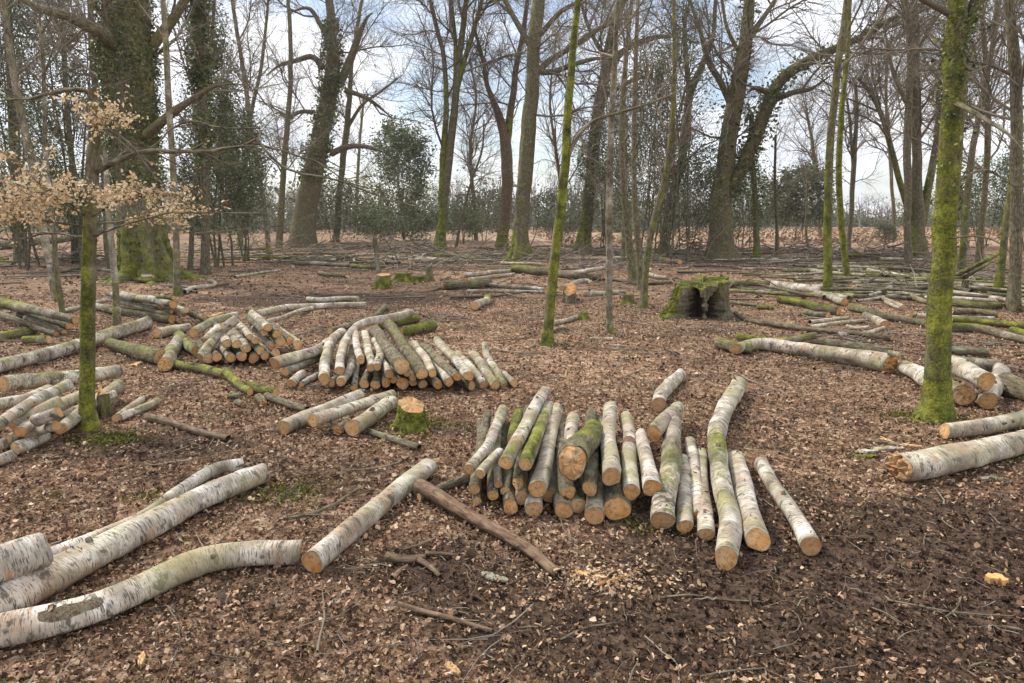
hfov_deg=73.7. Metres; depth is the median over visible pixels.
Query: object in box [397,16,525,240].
bare tree
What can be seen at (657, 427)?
birch log
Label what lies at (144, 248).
oak tree
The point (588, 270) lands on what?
birch log
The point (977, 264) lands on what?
dead branch
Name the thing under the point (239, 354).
birch log
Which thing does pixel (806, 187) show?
bare tree
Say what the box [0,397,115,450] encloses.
birch log
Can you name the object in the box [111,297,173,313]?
birch log
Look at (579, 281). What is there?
birch log
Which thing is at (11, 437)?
birch log
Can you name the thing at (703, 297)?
hollow stump
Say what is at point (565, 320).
birch log
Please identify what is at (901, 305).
birch log
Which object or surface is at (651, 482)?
birch log
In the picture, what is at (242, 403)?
birch log
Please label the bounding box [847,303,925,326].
fallen trunk
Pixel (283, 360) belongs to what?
birch log
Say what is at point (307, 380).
birch log
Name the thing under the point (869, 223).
undergrowth
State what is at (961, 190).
bare tree
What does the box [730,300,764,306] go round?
birch log
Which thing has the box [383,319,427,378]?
birch log
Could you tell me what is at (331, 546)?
birch log
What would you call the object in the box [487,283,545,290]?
birch log
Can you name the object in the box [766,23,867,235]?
bare tree
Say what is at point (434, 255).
birch log
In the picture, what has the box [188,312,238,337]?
birch log
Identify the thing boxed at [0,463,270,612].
birch log
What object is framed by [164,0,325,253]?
bare tree
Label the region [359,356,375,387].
birch log
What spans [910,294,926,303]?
birch log
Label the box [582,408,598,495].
birch log
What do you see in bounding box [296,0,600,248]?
beech tree
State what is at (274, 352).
birch log
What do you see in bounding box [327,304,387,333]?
birch log
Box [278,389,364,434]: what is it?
birch log
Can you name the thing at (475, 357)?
birch log
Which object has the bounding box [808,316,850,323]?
birch log
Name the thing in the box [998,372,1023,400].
birch log
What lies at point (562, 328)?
birch log
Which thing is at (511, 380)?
birch log
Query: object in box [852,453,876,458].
bark slab
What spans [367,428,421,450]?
dead branch
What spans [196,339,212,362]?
birch log
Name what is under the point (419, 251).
brushwood
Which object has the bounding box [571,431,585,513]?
birch log
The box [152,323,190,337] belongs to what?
birch log
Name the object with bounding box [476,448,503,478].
birch log
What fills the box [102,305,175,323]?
birch log
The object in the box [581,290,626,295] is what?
birch log
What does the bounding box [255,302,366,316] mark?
birch log
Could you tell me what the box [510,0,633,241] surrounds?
bare tree
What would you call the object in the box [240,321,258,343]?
birch log
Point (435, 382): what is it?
birch log
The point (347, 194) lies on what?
holly tree
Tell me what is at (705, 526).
birch log
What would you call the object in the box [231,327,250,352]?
birch log
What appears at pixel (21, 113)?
birch tree
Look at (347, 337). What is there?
birch log
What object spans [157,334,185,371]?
birch log
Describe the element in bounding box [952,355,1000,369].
birch log
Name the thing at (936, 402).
oak tree
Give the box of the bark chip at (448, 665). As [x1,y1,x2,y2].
[444,661,460,676]
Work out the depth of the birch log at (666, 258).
29.39 m
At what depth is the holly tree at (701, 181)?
34.52 m
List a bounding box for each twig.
[559,621,621,640]
[660,594,764,602]
[699,667,767,677]
[943,596,966,618]
[964,661,1012,672]
[1001,625,1022,630]
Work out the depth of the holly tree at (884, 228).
45.28 m
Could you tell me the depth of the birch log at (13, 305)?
11.85 m
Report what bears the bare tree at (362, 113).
on the ground
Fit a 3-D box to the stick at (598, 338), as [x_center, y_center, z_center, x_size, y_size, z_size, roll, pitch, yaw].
[1.450,-0.047,11.058,0.383,0.048,0.070,0,10,0]
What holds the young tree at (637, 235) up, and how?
on the ground
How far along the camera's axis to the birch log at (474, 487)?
5.61 m
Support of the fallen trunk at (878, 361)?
on the ground
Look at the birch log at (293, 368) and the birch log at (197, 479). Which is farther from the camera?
the birch log at (293, 368)
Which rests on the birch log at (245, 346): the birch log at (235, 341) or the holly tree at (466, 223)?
the birch log at (235, 341)
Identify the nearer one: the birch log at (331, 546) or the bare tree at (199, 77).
the birch log at (331, 546)
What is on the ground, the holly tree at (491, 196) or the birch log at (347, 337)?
the holly tree at (491, 196)
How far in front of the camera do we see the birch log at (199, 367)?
8.78 m
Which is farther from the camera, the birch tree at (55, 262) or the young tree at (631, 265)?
the young tree at (631, 265)
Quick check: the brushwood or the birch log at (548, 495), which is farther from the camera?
the brushwood
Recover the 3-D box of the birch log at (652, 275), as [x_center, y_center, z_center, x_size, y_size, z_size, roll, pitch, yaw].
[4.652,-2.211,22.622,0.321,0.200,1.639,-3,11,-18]
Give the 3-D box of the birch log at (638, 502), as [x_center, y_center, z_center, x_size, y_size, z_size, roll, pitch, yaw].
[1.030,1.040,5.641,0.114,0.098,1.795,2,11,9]
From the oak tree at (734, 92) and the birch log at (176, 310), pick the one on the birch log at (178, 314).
the birch log at (176, 310)
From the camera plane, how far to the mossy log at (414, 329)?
11.67 m
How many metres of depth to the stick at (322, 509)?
4.62 m
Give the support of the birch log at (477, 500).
on the ground
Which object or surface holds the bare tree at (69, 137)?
on the ground
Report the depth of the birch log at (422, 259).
31.64 m
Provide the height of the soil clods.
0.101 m
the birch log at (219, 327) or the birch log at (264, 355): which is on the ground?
the birch log at (264, 355)
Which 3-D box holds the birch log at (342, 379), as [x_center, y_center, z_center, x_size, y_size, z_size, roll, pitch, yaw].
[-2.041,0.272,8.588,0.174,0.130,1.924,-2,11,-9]
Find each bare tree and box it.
[0,0,98,266]
[0,0,180,261]
[17,0,186,268]
[86,0,274,274]
[158,0,267,268]
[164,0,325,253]
[172,0,314,245]
[226,0,348,247]
[269,0,466,242]
[326,76,388,233]
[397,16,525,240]
[440,85,517,247]
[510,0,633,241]
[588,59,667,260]
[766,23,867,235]
[791,148,835,245]
[842,1,969,239]
[848,0,1023,267]
[880,2,1023,249]
[884,0,1023,270]
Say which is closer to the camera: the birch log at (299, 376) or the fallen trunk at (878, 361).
the birch log at (299, 376)
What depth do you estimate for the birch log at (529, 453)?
5.10 m
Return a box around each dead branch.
[0,236,70,248]
[59,267,110,273]
[65,297,110,312]
[143,413,230,440]
[182,279,216,294]
[234,269,280,278]
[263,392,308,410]
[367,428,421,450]
[413,479,560,577]
[955,252,999,275]
[962,261,990,278]
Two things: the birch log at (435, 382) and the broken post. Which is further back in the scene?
the broken post
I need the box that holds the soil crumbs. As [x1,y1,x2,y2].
[0,392,1023,682]
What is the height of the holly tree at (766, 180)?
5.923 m
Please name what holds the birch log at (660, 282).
on the ground
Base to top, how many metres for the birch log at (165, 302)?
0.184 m
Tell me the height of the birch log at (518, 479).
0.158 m
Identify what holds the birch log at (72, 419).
on the birch log at (4, 444)
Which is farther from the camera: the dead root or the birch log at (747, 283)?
the birch log at (747, 283)
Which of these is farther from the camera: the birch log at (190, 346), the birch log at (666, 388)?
the birch log at (190, 346)
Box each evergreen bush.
[346,106,448,240]
[760,151,845,241]
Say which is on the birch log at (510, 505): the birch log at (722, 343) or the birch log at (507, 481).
the birch log at (507, 481)
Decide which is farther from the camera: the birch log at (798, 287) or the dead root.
the birch log at (798, 287)
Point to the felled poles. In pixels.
(876, 291)
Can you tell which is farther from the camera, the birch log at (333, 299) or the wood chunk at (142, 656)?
the birch log at (333, 299)
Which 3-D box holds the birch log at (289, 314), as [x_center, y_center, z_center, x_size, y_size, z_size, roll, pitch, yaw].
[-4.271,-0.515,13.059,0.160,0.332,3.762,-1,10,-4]
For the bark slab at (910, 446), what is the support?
on the ground
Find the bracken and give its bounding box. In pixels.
[528,225,1023,246]
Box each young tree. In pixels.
[524,0,768,346]
[578,0,666,280]
[593,0,700,290]
[597,0,734,308]
[721,0,912,291]
[740,88,773,257]
[761,98,797,254]
[787,6,930,250]
[808,0,989,266]
[820,0,877,275]
[851,0,1023,287]
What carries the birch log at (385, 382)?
on the ground
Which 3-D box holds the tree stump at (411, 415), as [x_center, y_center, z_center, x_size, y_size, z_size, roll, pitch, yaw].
[-0.961,0.724,6.423,0.500,0.423,0.511,0,10,0]
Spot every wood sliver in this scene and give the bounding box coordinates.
[574,569,605,580]
[595,576,624,586]
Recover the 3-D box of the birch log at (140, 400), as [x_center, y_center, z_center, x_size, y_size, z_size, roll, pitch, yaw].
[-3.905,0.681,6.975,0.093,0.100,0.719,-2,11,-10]
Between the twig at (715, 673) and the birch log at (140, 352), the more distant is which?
the birch log at (140, 352)
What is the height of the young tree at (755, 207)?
9.559 m
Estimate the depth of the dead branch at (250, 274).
23.58 m
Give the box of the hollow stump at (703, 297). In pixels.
[657,274,732,319]
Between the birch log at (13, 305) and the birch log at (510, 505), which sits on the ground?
the birch log at (510, 505)
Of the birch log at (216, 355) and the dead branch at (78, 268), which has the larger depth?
the dead branch at (78, 268)
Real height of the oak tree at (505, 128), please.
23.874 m
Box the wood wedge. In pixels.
[984,573,1008,585]
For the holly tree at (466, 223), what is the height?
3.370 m
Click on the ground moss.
(126, 437)
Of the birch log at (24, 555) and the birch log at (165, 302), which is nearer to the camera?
the birch log at (24, 555)
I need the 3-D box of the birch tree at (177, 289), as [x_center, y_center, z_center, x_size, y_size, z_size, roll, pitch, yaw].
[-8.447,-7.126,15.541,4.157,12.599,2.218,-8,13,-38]
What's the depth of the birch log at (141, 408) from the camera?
6.90 m
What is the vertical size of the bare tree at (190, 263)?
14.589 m
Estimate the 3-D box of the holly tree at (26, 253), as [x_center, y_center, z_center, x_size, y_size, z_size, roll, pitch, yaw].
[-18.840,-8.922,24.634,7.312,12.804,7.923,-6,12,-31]
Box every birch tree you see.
[0,0,57,300]
[0,0,113,329]
[40,98,137,325]
[50,0,235,296]
[534,0,672,333]
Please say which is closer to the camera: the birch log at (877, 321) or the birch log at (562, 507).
the birch log at (562, 507)
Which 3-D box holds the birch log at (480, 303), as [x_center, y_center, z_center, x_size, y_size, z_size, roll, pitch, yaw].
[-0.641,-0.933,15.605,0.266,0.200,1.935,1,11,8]
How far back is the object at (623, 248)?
28.76 m
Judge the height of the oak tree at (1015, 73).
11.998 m
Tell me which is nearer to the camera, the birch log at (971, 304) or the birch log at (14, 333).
the birch log at (14, 333)
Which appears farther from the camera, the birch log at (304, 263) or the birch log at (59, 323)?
the birch log at (304, 263)
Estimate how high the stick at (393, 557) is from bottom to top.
0.053 m
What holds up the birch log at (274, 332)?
on the birch log at (280, 341)
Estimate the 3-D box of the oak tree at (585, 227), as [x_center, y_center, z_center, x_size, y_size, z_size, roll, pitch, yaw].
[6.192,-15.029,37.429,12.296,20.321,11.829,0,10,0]
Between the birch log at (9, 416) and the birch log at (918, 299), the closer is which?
the birch log at (9, 416)
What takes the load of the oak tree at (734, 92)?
on the ground
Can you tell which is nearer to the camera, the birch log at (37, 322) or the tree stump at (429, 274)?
the birch log at (37, 322)
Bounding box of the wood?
[0,155,1023,230]
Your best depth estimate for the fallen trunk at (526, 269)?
22.98 m
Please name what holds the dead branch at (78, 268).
on the ground
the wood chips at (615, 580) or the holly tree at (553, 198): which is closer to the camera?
the wood chips at (615, 580)
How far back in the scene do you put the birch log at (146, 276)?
18.39 m
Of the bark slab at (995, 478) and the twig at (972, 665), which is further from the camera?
the bark slab at (995, 478)
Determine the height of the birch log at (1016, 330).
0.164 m
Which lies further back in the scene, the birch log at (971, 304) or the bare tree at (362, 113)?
the bare tree at (362, 113)
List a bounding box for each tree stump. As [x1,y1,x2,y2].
[96,385,114,418]
[373,273,392,289]
[386,394,436,435]
[391,271,411,281]
[408,275,427,283]
[425,265,433,280]
[561,283,576,303]
[577,311,589,319]
[620,294,636,304]
[961,280,968,288]
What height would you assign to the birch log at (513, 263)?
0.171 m
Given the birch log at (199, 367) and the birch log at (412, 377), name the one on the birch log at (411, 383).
the birch log at (412, 377)
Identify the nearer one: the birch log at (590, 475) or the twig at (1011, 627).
the twig at (1011, 627)
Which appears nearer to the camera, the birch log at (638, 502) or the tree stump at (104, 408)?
the birch log at (638, 502)
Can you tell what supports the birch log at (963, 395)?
on the ground
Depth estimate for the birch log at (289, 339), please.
9.36 m
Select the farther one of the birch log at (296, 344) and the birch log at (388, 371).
the birch log at (296, 344)
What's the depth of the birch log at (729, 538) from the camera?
4.77 m
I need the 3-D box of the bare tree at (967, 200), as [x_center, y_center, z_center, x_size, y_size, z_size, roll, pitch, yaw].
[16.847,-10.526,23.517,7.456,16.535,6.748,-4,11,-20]
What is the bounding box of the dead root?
[730,306,799,324]
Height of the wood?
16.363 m
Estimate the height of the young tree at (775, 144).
7.939 m
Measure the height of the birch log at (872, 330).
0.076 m
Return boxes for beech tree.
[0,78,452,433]
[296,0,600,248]
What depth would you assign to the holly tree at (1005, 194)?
41.58 m
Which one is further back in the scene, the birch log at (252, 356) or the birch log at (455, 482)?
the birch log at (252, 356)
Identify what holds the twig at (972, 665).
on the ground
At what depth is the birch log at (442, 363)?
8.23 m
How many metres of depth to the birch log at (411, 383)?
7.82 m
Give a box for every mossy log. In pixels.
[375,315,419,328]
[399,320,436,336]
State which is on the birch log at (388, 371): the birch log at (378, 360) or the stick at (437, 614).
the birch log at (378, 360)
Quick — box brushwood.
[9,212,1023,391]
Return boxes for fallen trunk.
[511,264,602,280]
[729,338,897,372]
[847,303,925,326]
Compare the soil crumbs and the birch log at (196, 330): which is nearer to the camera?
the soil crumbs
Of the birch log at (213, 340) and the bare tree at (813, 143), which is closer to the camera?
the birch log at (213, 340)
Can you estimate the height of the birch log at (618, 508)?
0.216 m
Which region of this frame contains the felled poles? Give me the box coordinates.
[0,245,1023,319]
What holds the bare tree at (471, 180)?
on the ground
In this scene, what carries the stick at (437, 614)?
on the ground
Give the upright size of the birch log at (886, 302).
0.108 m
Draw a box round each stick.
[283,485,365,520]
[384,551,425,562]
[390,564,408,579]
[397,601,493,632]
[403,538,434,550]
[417,557,441,578]
[425,551,457,556]
[590,337,612,339]
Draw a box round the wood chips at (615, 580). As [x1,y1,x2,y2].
[17,304,965,682]
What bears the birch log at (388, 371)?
on the birch log at (394, 379)
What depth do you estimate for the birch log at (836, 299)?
15.84 m
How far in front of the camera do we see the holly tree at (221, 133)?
27.20 m
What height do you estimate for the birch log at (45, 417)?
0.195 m
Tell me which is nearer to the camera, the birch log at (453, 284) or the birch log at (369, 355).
the birch log at (369, 355)
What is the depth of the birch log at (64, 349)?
9.87 m
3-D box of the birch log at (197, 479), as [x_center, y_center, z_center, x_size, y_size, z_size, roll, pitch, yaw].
[-2.388,1.099,4.633,0.247,0.128,1.710,3,11,14]
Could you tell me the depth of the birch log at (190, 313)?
12.97 m
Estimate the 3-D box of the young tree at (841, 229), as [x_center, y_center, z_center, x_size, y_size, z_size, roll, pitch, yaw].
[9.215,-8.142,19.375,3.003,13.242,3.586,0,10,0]
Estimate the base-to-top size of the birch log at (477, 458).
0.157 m
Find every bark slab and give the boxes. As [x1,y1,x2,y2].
[481,571,508,582]
[790,360,825,364]
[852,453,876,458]
[855,446,903,454]
[865,439,905,445]
[878,436,921,447]
[979,475,1012,483]
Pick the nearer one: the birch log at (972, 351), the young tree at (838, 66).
the birch log at (972, 351)
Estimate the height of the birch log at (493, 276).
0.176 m
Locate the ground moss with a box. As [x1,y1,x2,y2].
[0,279,1023,536]
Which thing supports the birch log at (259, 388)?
on the ground
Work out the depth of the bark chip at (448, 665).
3.03 m
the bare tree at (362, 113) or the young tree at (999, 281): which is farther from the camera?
the bare tree at (362, 113)
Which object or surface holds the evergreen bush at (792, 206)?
on the ground
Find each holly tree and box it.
[0,0,101,269]
[0,0,168,265]
[158,0,275,266]
[210,82,275,260]
[286,171,377,242]
[334,201,416,242]
[431,199,494,243]
[448,184,514,241]
[529,179,596,240]
[569,91,646,250]
[576,8,711,255]
[613,0,739,262]
[646,136,742,254]
[732,152,785,249]
[871,221,900,246]
[923,146,1023,247]
[982,110,1023,250]
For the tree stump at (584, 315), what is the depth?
13.44 m
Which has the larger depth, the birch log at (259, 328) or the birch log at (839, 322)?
the birch log at (839, 322)
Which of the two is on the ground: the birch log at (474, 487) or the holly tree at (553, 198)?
the holly tree at (553, 198)
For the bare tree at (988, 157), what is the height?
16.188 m
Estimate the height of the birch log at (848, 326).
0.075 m
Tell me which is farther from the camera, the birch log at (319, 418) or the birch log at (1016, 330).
the birch log at (1016, 330)
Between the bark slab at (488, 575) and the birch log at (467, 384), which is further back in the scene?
the birch log at (467, 384)
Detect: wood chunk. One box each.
[137,651,145,666]
[211,312,223,316]
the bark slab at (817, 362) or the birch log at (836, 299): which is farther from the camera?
the birch log at (836, 299)
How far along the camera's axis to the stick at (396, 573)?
3.81 m
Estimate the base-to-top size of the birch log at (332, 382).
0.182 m
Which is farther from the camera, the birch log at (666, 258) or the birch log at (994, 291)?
the birch log at (666, 258)
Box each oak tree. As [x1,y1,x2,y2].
[0,0,429,285]
[224,0,459,247]
[389,0,588,247]
[407,0,736,261]
[523,0,733,251]
[584,0,1022,261]
[618,0,779,256]
[751,0,1022,258]
[810,0,1023,311]
[912,0,1023,425]
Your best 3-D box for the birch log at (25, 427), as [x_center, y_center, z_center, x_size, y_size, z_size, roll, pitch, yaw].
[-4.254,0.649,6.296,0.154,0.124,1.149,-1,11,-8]
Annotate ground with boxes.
[0,217,1023,682]
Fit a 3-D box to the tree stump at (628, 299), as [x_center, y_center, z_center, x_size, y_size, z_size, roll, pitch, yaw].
[2.728,-0.963,16.040,0.485,0.307,0.466,0,10,0]
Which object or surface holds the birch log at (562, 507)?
on the ground
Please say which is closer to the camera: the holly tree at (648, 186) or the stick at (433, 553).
the stick at (433, 553)
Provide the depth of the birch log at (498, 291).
17.95 m
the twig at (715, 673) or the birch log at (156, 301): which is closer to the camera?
the twig at (715, 673)
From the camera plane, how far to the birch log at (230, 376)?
7.92 m
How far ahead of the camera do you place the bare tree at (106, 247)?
25.36 m
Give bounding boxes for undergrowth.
[0,139,1023,232]
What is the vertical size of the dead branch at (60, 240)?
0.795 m
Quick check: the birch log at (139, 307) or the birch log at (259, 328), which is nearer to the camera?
the birch log at (259, 328)
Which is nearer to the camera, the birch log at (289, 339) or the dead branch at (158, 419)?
the dead branch at (158, 419)
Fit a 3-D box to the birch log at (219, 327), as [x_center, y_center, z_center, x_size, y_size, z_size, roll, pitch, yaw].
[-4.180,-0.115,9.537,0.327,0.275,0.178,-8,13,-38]
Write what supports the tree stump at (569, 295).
on the ground
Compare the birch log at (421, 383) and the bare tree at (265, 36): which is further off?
the bare tree at (265, 36)
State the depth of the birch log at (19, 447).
5.81 m
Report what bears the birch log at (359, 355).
on the birch log at (347, 337)
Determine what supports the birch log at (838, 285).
on the ground
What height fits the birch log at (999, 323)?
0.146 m
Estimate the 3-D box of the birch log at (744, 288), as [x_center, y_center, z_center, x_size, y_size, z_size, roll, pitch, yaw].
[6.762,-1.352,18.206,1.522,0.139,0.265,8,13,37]
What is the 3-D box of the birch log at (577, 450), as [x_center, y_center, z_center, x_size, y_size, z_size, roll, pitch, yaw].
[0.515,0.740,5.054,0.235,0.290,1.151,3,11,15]
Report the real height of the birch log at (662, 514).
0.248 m
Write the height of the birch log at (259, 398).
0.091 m
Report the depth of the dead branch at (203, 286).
18.63 m
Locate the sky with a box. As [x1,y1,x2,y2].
[0,0,1023,217]
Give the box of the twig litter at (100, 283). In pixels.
[0,245,1023,682]
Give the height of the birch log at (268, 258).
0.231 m
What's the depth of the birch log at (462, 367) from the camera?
8.31 m
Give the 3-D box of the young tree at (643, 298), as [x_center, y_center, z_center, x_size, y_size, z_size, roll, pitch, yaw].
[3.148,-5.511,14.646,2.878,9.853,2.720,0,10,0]
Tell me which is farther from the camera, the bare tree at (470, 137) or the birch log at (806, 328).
the bare tree at (470, 137)
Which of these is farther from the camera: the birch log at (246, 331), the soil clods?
the birch log at (246, 331)
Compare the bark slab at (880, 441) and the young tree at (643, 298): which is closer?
the bark slab at (880, 441)
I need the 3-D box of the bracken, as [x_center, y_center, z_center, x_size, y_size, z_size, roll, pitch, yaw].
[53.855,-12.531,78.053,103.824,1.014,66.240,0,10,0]
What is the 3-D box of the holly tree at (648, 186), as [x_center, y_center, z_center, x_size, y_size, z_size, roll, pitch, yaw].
[5.977,-9.498,31.880,7.174,11.456,6.355,0,10,0]
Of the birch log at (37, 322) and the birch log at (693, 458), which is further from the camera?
the birch log at (37, 322)
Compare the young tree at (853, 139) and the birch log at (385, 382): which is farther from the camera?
the young tree at (853, 139)
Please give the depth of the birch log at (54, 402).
6.14 m
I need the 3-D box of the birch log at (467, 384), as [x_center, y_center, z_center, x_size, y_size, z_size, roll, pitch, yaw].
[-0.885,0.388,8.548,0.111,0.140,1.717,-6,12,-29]
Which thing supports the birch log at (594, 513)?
on the ground
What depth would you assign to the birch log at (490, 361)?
8.11 m
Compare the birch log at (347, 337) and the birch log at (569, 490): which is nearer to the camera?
the birch log at (569, 490)
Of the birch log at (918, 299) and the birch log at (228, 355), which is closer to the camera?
the birch log at (228, 355)
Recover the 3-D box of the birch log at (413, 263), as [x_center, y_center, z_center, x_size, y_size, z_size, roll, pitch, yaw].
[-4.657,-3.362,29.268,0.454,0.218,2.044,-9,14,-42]
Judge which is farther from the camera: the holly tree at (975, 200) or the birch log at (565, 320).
the holly tree at (975, 200)
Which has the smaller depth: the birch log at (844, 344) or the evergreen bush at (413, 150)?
the birch log at (844, 344)
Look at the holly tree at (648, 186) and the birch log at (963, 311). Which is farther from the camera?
the holly tree at (648, 186)
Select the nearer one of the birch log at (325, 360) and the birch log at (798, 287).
the birch log at (325, 360)
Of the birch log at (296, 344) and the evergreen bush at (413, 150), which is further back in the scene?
the evergreen bush at (413, 150)
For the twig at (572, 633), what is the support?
on the ground
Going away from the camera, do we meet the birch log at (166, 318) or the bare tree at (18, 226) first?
the birch log at (166, 318)
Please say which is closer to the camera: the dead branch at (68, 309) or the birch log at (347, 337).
the birch log at (347, 337)
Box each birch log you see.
[0,297,79,324]
[0,311,58,336]
[0,316,152,372]
[0,327,36,339]
[0,365,122,392]
[0,379,73,429]
[0,385,52,409]
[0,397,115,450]
[0,450,17,465]
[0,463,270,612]
[0,532,53,581]
[0,540,301,647]
[6,390,116,443]
[9,396,66,429]
[11,433,51,454]
[13,391,78,436]
[16,312,72,328]
[21,335,52,343]
[23,315,66,334]
[24,421,61,437]
[29,407,63,426]
[51,458,243,554]
[54,379,123,434]
[96,303,133,310]
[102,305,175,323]
[105,290,177,307]
[105,297,168,314]
[105,338,165,363]
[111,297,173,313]
[111,396,144,421]
[119,290,190,315]
[119,397,161,420]
[123,299,178,312]
[130,277,163,282]
[135,295,163,309]
[141,275,153,278]
[143,303,185,316]
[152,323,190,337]
[153,295,175,300]
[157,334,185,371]
[172,360,225,378]
[173,330,198,356]
[175,317,182,322]
[183,307,206,321]
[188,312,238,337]
[196,315,239,361]
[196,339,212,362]
[201,323,224,342]
[211,347,221,361]
[212,323,231,347]
[216,341,235,362]
[222,367,252,395]
[225,393,240,398]
[226,330,241,348]
[229,345,246,360]
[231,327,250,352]
[234,399,247,406]
[236,321,252,339]
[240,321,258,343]
[241,331,263,354]
[245,315,267,335]
[247,349,258,363]
[247,381,278,395]
[248,309,272,330]
[251,326,274,349]
[251,347,268,359]
[254,393,266,404]
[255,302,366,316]
[259,341,279,356]
[261,256,335,261]
[262,316,281,337]
[266,306,313,321]
[267,333,285,345]
[269,321,293,343]
[270,333,339,368]
[276,323,301,349]
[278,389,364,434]
[281,354,321,375]
[286,369,306,387]
[294,261,357,266]
[299,372,318,387]
[302,458,437,572]
[306,296,359,302]
[307,390,396,427]
[317,270,344,277]
[318,328,345,385]
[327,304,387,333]
[327,356,366,386]
[333,419,347,435]
[334,309,414,374]
[336,344,355,386]
[344,395,397,436]
[350,264,388,269]
[350,359,359,390]
[352,330,364,363]
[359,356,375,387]
[361,330,374,371]
[368,325,409,374]
[370,369,381,388]
[371,337,383,370]
[381,356,389,387]
[382,358,393,377]
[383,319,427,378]
[386,359,397,382]
[387,260,415,264]
[395,371,408,389]
[407,377,416,385]
[408,258,455,262]
[408,368,415,381]
[410,340,435,376]
[410,366,441,388]
[410,367,426,387]
[417,474,470,500]
[420,343,461,380]
[421,360,474,390]
[431,359,453,386]
[432,254,483,257]
[433,336,473,380]
[442,279,491,289]
[454,350,488,388]
[461,269,512,276]
[464,405,508,473]
[467,289,544,293]
[468,272,515,279]
[468,350,499,389]
[468,409,491,494]
[471,293,493,309]
[472,419,481,505]
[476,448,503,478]
[482,341,506,387]
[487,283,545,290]
[487,417,498,500]
[493,412,502,487]
[498,386,550,469]
[500,261,542,265]
[500,370,517,387]
[500,459,515,494]
[501,419,517,514]
[507,408,522,442]
[512,405,530,490]
[515,457,527,504]
[518,400,553,470]
[524,448,542,516]
[528,402,562,497]
[532,414,554,502]
[552,447,572,518]
[554,315,578,324]
[554,326,571,331]
[555,413,575,499]
[558,419,602,480]
[559,278,593,289]
[564,411,579,438]
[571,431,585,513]
[574,266,605,273]
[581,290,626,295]
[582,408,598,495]
[584,468,604,524]
[597,415,631,520]
[600,401,621,485]
[619,411,639,500]
[635,428,661,495]
[637,453,642,506]
[643,254,669,262]
[647,401,683,440]
[648,281,672,284]
[649,272,668,279]
[650,415,681,529]
[651,368,685,412]
[670,259,681,264]
[676,454,693,533]
[684,436,701,522]
[697,448,714,540]
[707,376,747,571]
[714,336,751,353]
[728,450,770,550]
[729,280,769,286]
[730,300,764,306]
[735,332,817,341]
[737,287,779,290]
[754,456,821,556]
[757,305,773,309]
[758,319,892,339]
[770,280,820,291]
[776,296,840,314]
[802,309,829,317]
[805,338,894,352]
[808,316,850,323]
[808,319,868,326]
[822,293,848,304]
[833,283,855,290]
[837,326,885,335]
[845,324,869,329]
[861,312,888,327]
[881,296,904,307]
[884,300,900,309]
[884,429,1023,481]
[887,350,900,357]
[896,360,976,405]
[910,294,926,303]
[939,410,1023,438]
[951,356,995,390]
[952,299,1003,308]
[952,307,1001,317]
[952,317,1023,328]
[952,323,1023,342]
[952,346,988,356]
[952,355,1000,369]
[973,288,1023,292]
[977,362,1010,409]
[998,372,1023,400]
[1008,326,1023,334]
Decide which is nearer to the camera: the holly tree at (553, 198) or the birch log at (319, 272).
the birch log at (319, 272)
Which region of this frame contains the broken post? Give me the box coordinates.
[372,236,380,272]
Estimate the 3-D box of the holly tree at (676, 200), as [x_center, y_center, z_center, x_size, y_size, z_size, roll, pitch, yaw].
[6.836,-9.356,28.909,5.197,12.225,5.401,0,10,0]
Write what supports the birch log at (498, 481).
on the birch log
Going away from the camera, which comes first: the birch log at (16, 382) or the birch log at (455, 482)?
the birch log at (455, 482)
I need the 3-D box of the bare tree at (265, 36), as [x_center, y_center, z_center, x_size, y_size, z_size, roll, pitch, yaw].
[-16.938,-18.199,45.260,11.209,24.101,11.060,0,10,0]
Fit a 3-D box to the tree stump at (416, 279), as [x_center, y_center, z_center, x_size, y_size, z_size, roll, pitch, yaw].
[-2.829,-1.835,20.713,0.705,0.388,0.697,0,10,0]
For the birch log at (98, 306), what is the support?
on the ground
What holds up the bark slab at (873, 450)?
on the ground
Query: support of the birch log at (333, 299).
on the ground
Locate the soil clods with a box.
[63,427,1023,682]
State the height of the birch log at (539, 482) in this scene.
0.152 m
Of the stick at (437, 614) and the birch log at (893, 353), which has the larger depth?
the birch log at (893, 353)
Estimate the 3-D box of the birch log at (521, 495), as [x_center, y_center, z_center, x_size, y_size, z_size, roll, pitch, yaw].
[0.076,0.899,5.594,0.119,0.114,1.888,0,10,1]
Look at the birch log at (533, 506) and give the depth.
4.55 m
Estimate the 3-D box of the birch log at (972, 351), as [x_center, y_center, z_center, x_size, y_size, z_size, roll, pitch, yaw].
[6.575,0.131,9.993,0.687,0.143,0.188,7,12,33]
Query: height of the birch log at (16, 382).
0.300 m
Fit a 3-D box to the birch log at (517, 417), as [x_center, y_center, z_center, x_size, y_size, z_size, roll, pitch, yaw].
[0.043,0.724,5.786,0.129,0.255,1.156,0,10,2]
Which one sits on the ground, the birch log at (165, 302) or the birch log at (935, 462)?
the birch log at (935, 462)
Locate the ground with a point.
(32, 283)
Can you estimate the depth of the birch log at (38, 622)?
3.45 m
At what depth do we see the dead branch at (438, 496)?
4.34 m
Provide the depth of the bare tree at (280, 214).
42.33 m
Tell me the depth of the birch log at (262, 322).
9.59 m

